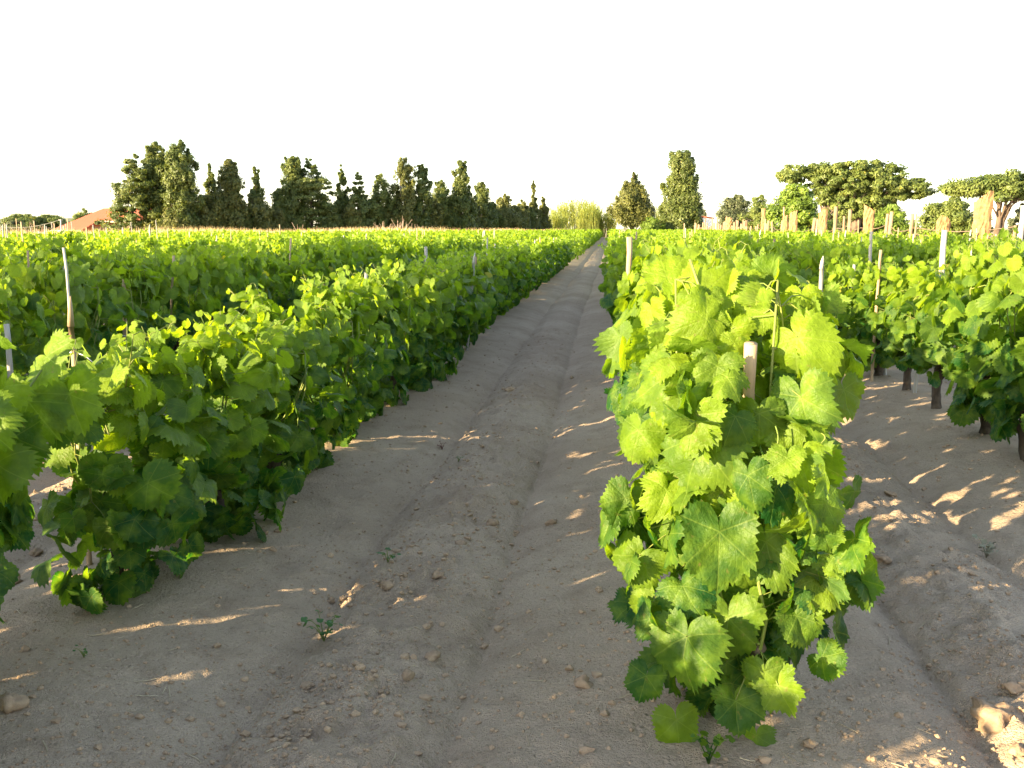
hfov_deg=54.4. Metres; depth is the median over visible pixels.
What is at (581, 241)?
distant vines
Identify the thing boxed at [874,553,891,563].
soil clod
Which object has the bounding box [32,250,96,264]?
grape vine
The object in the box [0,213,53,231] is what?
pine tree
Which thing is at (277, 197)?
conifer tree
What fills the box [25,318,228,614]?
grape vine
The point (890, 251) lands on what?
grape vine
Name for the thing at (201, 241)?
grape vine
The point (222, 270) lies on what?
grape vine
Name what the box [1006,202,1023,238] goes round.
shrub
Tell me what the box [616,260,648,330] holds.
grape vine
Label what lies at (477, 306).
grape vine
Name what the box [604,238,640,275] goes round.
grape vine
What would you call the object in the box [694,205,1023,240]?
post fence
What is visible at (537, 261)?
grape vine
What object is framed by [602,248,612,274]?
grape vine
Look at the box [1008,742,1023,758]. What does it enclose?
soil clod
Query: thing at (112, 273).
grape vine
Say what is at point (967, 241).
grape vine
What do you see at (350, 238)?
grape vine
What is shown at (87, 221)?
red roof house
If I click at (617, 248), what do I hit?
grape vine
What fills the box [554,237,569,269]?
grape vine
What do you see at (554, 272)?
grape vine
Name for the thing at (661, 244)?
grape vine
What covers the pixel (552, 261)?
grape vine
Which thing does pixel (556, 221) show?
reed thicket
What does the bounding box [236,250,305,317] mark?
grape vine
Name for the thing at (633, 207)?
conifer tree
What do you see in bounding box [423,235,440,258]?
grape vine
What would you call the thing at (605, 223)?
reed thicket
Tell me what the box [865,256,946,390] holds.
grape vine
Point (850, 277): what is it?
grape vine
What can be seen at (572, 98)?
sky
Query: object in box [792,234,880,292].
grape vine
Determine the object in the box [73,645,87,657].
weed
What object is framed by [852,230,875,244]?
grape vine
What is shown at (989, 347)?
grape vine
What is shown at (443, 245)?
grape vine
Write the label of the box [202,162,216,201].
conifer tree
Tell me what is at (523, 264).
grape vine
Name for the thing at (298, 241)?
grape vine
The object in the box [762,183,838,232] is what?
fig tree
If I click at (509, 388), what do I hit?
soil clod
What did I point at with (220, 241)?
grape vine
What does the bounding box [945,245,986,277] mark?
grape vine
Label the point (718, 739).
weed
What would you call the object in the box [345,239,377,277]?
grape vine
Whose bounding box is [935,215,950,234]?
standing stone
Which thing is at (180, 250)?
grape vine
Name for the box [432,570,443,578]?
soil clod
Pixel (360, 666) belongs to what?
soil crumbs
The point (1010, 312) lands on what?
grape vine
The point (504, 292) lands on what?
grape vine
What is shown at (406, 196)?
conifer tree
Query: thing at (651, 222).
shrub
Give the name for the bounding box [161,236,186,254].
grape vine
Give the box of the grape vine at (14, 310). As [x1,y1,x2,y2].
[0,266,55,383]
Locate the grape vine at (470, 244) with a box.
[463,236,476,256]
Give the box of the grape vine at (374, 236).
[370,231,388,239]
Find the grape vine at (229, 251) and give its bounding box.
[197,242,250,255]
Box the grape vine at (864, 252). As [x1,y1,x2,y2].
[861,246,882,266]
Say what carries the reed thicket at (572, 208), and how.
on the ground at (566, 299)
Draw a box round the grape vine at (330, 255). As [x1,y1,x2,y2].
[302,244,347,291]
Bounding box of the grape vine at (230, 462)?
[135,310,305,543]
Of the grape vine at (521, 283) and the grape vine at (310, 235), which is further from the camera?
the grape vine at (310, 235)
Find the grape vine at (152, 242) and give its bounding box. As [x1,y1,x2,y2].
[133,232,159,250]
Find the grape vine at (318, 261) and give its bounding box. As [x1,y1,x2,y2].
[280,237,338,291]
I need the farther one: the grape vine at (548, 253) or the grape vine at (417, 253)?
the grape vine at (548, 253)
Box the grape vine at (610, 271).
[604,245,614,280]
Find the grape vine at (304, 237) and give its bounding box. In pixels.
[282,233,316,259]
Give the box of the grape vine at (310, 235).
[307,231,321,241]
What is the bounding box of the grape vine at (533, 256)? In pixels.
[509,246,541,292]
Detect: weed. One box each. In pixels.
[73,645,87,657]
[301,610,342,640]
[376,547,400,562]
[690,731,734,763]
[972,534,998,557]
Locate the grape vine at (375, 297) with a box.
[329,267,402,421]
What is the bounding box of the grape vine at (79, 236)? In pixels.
[62,229,93,248]
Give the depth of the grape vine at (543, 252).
23.59 m
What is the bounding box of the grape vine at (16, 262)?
[5,258,33,337]
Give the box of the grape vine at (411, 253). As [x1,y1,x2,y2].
[393,234,416,273]
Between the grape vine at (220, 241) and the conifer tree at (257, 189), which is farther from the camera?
the conifer tree at (257, 189)
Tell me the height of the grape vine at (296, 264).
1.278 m
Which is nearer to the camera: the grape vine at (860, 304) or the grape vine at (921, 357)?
the grape vine at (921, 357)
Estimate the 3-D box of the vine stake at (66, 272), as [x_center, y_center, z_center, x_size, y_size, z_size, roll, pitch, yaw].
[-2.562,-0.062,5.940,0.146,1.490,0.050,1,9,6]
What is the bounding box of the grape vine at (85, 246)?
[77,240,93,255]
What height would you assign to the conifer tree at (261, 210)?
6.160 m
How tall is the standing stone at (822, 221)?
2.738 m
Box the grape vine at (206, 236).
[200,233,211,244]
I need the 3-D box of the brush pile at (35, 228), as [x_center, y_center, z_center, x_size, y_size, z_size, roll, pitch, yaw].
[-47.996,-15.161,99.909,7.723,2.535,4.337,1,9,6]
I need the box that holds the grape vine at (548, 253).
[537,239,553,282]
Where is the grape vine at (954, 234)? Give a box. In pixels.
[936,231,955,240]
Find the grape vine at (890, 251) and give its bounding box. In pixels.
[883,242,914,270]
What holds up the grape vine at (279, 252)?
on the ground at (566, 299)
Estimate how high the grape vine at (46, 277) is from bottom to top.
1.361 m
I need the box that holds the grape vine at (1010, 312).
[987,243,1017,322]
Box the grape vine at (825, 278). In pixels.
[811,261,845,316]
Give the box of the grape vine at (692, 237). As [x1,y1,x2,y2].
[687,232,708,245]
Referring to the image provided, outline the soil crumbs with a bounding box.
[0,330,1023,767]
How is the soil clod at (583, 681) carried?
on the ground at (566, 299)
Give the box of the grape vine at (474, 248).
[464,234,476,251]
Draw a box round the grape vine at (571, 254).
[564,237,572,266]
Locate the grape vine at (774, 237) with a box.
[764,236,791,253]
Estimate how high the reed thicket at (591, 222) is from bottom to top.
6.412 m
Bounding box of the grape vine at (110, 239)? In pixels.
[102,234,125,243]
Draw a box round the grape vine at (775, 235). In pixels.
[761,233,781,245]
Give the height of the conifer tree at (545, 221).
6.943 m
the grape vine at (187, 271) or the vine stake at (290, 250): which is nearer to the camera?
the grape vine at (187, 271)
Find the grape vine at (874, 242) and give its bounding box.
[864,233,885,249]
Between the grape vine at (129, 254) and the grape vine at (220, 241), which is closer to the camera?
the grape vine at (129, 254)
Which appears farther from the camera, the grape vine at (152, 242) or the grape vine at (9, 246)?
the grape vine at (152, 242)
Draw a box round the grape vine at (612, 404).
[601,243,765,425]
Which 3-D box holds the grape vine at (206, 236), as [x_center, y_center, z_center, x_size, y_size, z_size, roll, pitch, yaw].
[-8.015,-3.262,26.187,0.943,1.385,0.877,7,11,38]
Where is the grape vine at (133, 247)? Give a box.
[123,241,148,257]
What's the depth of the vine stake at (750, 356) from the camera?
2.44 m
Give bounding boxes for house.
[50,208,139,233]
[702,216,713,228]
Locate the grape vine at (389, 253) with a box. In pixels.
[370,239,402,272]
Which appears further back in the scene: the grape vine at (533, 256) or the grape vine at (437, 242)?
the grape vine at (437, 242)
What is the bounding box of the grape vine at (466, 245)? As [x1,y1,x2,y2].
[464,238,470,251]
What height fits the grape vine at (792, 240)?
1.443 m
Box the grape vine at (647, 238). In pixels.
[615,236,651,286]
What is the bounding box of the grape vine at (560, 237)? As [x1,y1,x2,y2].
[548,234,569,255]
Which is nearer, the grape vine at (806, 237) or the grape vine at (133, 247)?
the grape vine at (133, 247)
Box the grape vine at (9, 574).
[0,529,18,623]
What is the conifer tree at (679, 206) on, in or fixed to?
on the ground at (566, 299)
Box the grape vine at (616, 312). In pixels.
[612,266,632,323]
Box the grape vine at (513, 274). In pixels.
[476,242,519,315]
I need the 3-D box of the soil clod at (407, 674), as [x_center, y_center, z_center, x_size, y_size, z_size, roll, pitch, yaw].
[-0.338,0.939,3.219,0.051,0.038,0.046,-7,12,-40]
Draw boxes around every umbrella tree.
[774,158,938,235]
[936,168,1023,238]
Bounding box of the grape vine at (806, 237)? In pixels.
[797,233,817,248]
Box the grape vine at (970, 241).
[947,237,975,249]
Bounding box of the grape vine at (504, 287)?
[453,250,507,319]
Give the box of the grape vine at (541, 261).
[518,239,546,291]
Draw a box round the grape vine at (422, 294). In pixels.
[392,263,447,391]
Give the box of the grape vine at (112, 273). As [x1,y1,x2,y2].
[81,248,176,351]
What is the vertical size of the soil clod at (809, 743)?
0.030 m
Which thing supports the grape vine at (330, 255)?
on the ground at (566, 299)
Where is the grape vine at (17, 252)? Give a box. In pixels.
[3,246,33,261]
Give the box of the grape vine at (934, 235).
[930,232,937,241]
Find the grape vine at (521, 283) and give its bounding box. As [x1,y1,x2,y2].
[494,247,526,309]
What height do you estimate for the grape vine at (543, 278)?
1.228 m
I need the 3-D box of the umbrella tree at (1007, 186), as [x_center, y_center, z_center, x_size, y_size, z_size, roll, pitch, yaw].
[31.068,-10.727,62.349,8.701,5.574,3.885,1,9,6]
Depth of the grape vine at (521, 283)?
16.61 m
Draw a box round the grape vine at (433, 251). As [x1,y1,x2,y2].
[412,233,443,263]
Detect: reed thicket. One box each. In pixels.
[549,196,602,230]
[549,208,579,229]
[574,199,603,230]
[596,212,616,236]
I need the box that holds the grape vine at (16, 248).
[1,241,20,252]
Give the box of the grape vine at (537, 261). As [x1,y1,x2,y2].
[528,244,544,294]
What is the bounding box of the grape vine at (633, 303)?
[628,255,681,312]
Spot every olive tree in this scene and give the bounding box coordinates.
[715,194,752,229]
[737,194,777,230]
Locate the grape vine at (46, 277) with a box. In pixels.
[0,244,128,368]
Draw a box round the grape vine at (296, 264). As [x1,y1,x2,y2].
[247,249,323,320]
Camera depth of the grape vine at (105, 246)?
16.61 m
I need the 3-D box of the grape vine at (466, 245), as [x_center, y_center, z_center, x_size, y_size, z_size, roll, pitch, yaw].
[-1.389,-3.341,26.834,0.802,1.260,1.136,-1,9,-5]
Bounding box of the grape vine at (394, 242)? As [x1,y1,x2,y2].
[376,230,411,275]
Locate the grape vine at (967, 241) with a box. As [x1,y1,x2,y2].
[948,233,973,246]
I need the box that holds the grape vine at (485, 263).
[461,247,504,334]
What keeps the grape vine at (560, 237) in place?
on the ground at (566, 299)
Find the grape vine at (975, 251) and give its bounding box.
[972,247,997,255]
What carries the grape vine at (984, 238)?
on the ground at (566, 299)
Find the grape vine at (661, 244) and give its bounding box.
[606,242,663,269]
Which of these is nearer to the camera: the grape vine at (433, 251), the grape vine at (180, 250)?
the grape vine at (180, 250)
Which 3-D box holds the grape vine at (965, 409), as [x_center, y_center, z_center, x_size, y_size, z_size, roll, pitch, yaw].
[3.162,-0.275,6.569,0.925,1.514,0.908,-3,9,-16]
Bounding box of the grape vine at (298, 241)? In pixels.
[260,236,309,259]
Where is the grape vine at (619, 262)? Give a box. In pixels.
[600,241,658,324]
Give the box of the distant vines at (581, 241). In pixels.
[0,227,1022,260]
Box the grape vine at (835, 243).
[818,237,837,245]
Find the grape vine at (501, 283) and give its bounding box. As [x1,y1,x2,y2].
[453,247,509,325]
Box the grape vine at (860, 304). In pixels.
[835,256,908,375]
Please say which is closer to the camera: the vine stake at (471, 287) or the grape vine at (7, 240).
the vine stake at (471, 287)
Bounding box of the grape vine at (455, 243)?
[446,236,461,251]
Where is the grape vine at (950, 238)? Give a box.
[938,232,970,244]
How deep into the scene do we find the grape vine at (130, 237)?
26.32 m
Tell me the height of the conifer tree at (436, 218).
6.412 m
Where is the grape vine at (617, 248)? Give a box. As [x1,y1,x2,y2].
[599,239,644,319]
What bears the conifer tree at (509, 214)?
on the ground at (566, 299)
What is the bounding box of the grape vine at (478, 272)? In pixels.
[446,248,495,333]
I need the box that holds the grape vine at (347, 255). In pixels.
[324,231,363,278]
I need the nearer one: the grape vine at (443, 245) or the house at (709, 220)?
the grape vine at (443, 245)
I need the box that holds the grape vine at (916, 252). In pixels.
[884,236,937,274]
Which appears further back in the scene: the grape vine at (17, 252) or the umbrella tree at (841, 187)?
the umbrella tree at (841, 187)
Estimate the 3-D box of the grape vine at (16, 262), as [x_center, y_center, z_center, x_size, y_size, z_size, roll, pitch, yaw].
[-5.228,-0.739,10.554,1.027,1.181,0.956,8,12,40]
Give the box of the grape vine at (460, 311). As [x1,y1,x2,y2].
[377,261,472,355]
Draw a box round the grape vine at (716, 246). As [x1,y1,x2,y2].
[706,236,730,257]
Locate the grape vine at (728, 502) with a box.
[598,253,884,746]
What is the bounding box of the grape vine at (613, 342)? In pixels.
[592,236,764,473]
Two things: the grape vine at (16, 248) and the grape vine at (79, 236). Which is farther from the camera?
the grape vine at (79, 236)
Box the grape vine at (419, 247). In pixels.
[410,239,430,270]
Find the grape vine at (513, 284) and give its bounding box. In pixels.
[473,249,521,311]
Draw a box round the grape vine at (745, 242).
[729,236,756,248]
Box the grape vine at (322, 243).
[299,234,325,251]
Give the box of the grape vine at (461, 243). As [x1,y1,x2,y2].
[442,230,467,251]
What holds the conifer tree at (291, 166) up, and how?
on the ground at (566, 299)
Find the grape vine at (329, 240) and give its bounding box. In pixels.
[317,237,333,245]
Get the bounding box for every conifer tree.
[94,153,160,231]
[136,141,167,229]
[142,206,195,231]
[151,139,206,231]
[197,194,229,229]
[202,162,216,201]
[210,158,251,231]
[234,213,260,230]
[242,195,281,231]
[247,166,271,222]
[269,187,292,222]
[270,205,289,230]
[273,155,312,231]
[286,157,343,231]
[314,204,343,231]
[333,164,349,228]
[339,201,362,229]
[343,171,380,230]
[361,197,386,229]
[369,173,397,228]
[383,200,404,228]
[387,157,419,230]
[403,200,431,230]
[413,163,433,228]
[428,198,444,231]
[431,179,453,229]
[444,160,478,230]
[444,204,460,230]
[462,202,486,229]
[473,181,498,230]
[489,201,505,229]
[496,193,530,229]
[514,199,537,229]
[514,205,529,229]
[526,207,540,229]
[528,180,545,229]
[539,196,551,229]
[604,171,657,229]
[658,149,704,229]
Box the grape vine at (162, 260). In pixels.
[141,248,178,314]
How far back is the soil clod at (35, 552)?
4.63 m
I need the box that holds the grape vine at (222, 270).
[167,241,260,329]
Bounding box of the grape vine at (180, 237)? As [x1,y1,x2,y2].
[170,230,184,244]
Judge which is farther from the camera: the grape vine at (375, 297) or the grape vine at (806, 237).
the grape vine at (806, 237)
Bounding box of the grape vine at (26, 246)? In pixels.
[15,231,58,256]
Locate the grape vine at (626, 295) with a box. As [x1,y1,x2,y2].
[614,237,688,316]
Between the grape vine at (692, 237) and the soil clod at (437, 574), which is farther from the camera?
the grape vine at (692, 237)
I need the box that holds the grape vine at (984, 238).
[977,232,1013,253]
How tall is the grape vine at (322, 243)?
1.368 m
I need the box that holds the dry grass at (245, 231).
[1,225,558,234]
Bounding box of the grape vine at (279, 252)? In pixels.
[268,239,300,260]
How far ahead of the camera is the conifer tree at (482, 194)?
138.23 m
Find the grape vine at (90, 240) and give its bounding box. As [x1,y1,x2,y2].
[88,238,96,247]
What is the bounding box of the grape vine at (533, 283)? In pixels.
[498,242,535,298]
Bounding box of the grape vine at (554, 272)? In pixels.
[538,236,555,277]
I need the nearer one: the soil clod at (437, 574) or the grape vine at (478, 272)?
the soil clod at (437, 574)
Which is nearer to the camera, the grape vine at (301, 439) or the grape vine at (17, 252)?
the grape vine at (301, 439)
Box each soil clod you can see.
[0,691,28,713]
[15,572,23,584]
[28,547,42,556]
[326,597,334,602]
[339,595,346,601]
[378,579,393,590]
[401,668,414,680]
[424,650,440,661]
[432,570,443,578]
[479,643,488,649]
[485,518,498,525]
[504,386,514,391]
[510,499,518,504]
[544,519,556,524]
[574,674,592,688]
[803,738,817,748]
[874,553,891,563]
[884,490,896,496]
[970,696,1013,733]
[1001,680,1023,693]
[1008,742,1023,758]
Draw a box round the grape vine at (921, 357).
[886,255,1009,408]
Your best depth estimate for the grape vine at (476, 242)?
28.99 m
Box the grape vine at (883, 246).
[866,233,905,270]
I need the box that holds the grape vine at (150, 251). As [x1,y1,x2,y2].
[141,245,167,258]
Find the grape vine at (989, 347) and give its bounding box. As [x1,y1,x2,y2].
[963,236,1023,461]
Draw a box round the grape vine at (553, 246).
[536,239,562,280]
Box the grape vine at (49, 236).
[33,232,63,239]
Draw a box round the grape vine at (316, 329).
[226,283,346,475]
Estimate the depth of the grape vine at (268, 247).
17.32 m
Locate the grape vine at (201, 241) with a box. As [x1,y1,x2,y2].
[176,232,211,251]
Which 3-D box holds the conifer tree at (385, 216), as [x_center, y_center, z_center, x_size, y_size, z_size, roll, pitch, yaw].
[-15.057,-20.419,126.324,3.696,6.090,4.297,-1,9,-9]
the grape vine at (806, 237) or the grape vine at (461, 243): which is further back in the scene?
the grape vine at (461, 243)
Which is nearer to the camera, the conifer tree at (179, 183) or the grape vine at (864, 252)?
the grape vine at (864, 252)
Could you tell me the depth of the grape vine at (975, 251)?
18.59 m
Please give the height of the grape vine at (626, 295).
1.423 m
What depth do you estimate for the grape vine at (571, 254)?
34.92 m
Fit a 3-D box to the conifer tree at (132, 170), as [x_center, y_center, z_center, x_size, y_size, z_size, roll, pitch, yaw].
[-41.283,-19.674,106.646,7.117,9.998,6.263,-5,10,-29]
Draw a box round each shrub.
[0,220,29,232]
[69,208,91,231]
[639,216,665,230]
[830,211,874,234]
[873,204,921,238]
[916,198,993,240]
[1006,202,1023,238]
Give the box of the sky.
[0,0,1023,228]
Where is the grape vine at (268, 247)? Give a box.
[243,245,270,262]
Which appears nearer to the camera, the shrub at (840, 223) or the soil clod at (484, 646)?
the soil clod at (484, 646)
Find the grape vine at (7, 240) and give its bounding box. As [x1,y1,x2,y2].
[0,235,23,247]
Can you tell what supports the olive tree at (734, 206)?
on the ground at (566, 299)
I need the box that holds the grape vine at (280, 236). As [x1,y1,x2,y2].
[255,232,288,244]
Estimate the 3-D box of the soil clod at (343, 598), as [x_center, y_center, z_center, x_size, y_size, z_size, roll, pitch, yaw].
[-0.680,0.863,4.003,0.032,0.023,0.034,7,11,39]
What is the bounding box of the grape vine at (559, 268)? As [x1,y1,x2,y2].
[542,238,563,273]
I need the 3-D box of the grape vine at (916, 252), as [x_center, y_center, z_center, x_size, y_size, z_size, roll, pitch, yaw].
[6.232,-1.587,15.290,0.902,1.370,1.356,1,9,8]
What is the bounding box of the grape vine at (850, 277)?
[823,255,883,358]
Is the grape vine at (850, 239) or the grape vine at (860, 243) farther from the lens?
the grape vine at (850, 239)
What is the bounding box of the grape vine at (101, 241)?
[97,238,122,250]
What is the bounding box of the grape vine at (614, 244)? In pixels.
[605,231,655,249]
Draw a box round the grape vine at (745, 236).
[727,230,753,245]
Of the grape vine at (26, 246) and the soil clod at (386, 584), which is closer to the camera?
the soil clod at (386, 584)
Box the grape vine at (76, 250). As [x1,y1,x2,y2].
[26,230,85,307]
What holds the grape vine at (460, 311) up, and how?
on the ground at (566, 299)
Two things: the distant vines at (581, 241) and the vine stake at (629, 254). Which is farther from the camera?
the distant vines at (581, 241)
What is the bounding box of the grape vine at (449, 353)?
[403,257,465,380]
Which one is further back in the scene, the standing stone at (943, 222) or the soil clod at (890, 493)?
the standing stone at (943, 222)
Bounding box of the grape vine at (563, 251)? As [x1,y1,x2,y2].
[536,240,565,272]
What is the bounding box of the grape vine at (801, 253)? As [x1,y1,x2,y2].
[784,244,855,286]
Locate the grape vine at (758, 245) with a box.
[739,236,789,259]
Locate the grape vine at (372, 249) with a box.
[356,235,386,270]
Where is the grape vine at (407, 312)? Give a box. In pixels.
[343,255,430,406]
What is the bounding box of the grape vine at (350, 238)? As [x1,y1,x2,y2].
[338,233,358,245]
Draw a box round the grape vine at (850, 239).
[844,232,861,244]
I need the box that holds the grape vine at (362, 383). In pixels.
[287,270,397,446]
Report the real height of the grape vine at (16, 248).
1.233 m
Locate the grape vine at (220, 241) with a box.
[209,236,237,249]
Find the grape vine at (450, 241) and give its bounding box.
[437,233,456,257]
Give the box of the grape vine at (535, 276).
[509,240,539,298]
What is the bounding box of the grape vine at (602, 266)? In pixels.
[598,243,610,271]
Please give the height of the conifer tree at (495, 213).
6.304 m
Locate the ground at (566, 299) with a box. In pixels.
[0,229,1023,767]
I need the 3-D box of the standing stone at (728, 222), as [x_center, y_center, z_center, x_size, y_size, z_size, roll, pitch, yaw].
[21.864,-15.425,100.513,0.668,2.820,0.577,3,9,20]
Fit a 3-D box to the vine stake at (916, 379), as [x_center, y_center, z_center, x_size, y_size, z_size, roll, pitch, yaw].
[3.375,-0.269,8.251,0.100,1.400,0.040,5,10,27]
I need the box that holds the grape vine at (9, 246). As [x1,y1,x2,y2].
[0,243,12,323]
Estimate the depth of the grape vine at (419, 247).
20.63 m
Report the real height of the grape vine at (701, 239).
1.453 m
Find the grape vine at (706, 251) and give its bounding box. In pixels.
[695,242,711,257]
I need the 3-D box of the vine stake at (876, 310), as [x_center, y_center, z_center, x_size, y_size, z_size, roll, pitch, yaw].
[3.268,-0.534,8.948,0.049,1.334,0.034,1,9,6]
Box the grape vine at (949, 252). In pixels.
[934,239,965,280]
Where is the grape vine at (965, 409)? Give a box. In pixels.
[918,227,1023,434]
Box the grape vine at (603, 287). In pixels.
[598,267,613,296]
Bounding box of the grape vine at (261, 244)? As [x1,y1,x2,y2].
[234,233,277,257]
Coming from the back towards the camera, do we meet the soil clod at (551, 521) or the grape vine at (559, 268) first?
the grape vine at (559, 268)
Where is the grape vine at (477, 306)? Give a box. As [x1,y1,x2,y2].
[416,255,488,347]
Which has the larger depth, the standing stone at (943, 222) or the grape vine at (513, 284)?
the standing stone at (943, 222)
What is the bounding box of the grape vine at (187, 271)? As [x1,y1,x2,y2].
[132,241,221,354]
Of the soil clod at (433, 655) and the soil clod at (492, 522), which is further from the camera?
the soil clod at (492, 522)
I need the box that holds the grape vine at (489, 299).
[443,252,495,347]
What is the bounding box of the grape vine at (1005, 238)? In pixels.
[1002,233,1019,246]
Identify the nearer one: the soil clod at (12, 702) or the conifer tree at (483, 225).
the soil clod at (12, 702)
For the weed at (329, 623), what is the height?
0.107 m
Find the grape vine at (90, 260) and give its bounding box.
[69,243,135,327]
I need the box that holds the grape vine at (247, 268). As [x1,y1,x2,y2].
[182,242,274,315]
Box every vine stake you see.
[3,324,12,377]
[27,251,29,267]
[62,248,91,361]
[67,297,91,565]
[122,279,126,340]
[169,255,174,323]
[289,238,291,292]
[424,247,427,261]
[466,253,474,350]
[626,237,631,274]
[743,341,757,399]
[819,256,823,291]
[868,231,872,262]
[870,250,882,381]
[913,323,920,392]
[931,230,947,395]
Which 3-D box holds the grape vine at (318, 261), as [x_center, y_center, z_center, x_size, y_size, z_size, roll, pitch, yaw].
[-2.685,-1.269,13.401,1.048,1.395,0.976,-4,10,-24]
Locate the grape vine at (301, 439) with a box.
[152,306,350,504]
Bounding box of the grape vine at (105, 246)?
[93,243,116,253]
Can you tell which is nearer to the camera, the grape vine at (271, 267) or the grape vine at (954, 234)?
the grape vine at (271, 267)
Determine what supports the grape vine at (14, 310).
on the ground at (566, 299)
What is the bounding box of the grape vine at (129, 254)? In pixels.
[123,245,160,329]
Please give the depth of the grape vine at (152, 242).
22.60 m
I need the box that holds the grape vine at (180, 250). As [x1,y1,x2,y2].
[154,244,206,313]
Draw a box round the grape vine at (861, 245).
[851,244,868,262]
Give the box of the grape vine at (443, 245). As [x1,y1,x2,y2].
[436,238,450,259]
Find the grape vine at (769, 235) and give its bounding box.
[759,231,778,242]
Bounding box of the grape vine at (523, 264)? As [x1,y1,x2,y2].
[477,242,530,306]
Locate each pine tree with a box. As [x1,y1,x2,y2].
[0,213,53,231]
[37,214,70,231]
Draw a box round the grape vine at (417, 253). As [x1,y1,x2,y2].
[395,235,423,270]
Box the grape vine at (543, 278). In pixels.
[532,240,547,290]
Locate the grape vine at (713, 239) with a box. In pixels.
[700,238,725,256]
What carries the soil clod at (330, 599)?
on the ground at (566, 299)
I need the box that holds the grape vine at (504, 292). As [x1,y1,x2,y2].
[442,252,507,325]
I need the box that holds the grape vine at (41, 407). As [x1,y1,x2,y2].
[0,325,104,554]
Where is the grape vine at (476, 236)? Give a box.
[465,232,483,246]
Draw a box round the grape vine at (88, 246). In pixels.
[32,242,97,262]
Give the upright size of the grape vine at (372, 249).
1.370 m
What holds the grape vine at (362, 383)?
on the ground at (566, 299)
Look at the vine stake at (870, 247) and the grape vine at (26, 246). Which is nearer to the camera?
the vine stake at (870, 247)
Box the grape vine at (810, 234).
[794,230,814,247]
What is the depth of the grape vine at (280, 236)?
24.86 m
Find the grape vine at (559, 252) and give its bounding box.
[542,239,563,273]
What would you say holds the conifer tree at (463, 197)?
on the ground at (566, 299)
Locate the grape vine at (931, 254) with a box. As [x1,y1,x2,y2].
[915,241,972,274]
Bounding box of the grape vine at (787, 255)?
[756,234,820,311]
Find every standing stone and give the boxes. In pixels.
[725,217,731,229]
[761,208,765,230]
[782,215,788,231]
[789,210,797,231]
[818,209,827,233]
[863,205,874,233]
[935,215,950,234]
[971,191,993,241]
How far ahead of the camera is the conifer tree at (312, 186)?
117.81 m
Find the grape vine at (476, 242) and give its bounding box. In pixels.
[466,236,484,253]
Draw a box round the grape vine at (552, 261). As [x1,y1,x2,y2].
[533,240,554,272]
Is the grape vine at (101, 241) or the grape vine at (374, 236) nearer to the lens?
the grape vine at (101, 241)
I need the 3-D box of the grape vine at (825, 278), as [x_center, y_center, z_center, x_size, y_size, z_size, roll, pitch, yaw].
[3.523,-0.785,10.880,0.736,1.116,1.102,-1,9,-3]
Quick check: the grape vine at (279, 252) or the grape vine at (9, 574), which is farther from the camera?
the grape vine at (279, 252)
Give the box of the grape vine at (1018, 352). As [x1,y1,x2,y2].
[1008,344,1023,361]
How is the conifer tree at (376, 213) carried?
on the ground at (566, 299)
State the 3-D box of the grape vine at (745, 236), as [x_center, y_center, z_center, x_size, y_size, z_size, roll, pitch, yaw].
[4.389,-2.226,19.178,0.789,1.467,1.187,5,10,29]
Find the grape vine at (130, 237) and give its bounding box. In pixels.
[118,232,135,245]
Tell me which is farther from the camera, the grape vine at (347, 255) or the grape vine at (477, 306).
the grape vine at (347, 255)
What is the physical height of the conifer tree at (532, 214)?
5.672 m
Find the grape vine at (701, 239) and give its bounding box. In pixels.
[694,231,714,249]
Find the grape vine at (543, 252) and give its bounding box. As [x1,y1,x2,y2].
[537,240,552,274]
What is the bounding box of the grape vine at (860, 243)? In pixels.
[846,241,864,255]
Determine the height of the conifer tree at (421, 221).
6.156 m
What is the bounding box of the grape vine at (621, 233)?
[607,229,626,246]
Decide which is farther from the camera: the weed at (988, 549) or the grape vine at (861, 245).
the grape vine at (861, 245)
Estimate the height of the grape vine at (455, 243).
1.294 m
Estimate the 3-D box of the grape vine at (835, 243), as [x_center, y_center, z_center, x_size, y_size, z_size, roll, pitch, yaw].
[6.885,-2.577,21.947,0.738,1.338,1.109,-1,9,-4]
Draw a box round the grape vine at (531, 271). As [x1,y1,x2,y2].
[522,249,534,291]
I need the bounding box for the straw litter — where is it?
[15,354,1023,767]
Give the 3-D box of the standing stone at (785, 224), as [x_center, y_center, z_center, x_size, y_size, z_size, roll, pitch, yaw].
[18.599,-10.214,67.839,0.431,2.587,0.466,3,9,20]
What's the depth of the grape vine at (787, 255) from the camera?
13.48 m
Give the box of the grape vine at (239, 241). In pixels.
[226,237,248,245]
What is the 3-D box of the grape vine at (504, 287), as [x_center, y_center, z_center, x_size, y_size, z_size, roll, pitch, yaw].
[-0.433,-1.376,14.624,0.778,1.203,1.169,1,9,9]
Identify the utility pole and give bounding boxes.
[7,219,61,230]
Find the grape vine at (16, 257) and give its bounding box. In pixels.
[8,251,33,266]
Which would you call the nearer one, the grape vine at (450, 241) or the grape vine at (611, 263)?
the grape vine at (611, 263)
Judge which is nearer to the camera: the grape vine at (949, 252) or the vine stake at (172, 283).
the vine stake at (172, 283)
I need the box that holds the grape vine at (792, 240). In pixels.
[781,231,802,245]
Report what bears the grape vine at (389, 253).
on the ground at (566, 299)
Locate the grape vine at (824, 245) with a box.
[821,239,845,249]
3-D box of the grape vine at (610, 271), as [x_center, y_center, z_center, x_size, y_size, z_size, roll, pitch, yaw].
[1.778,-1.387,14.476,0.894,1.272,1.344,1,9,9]

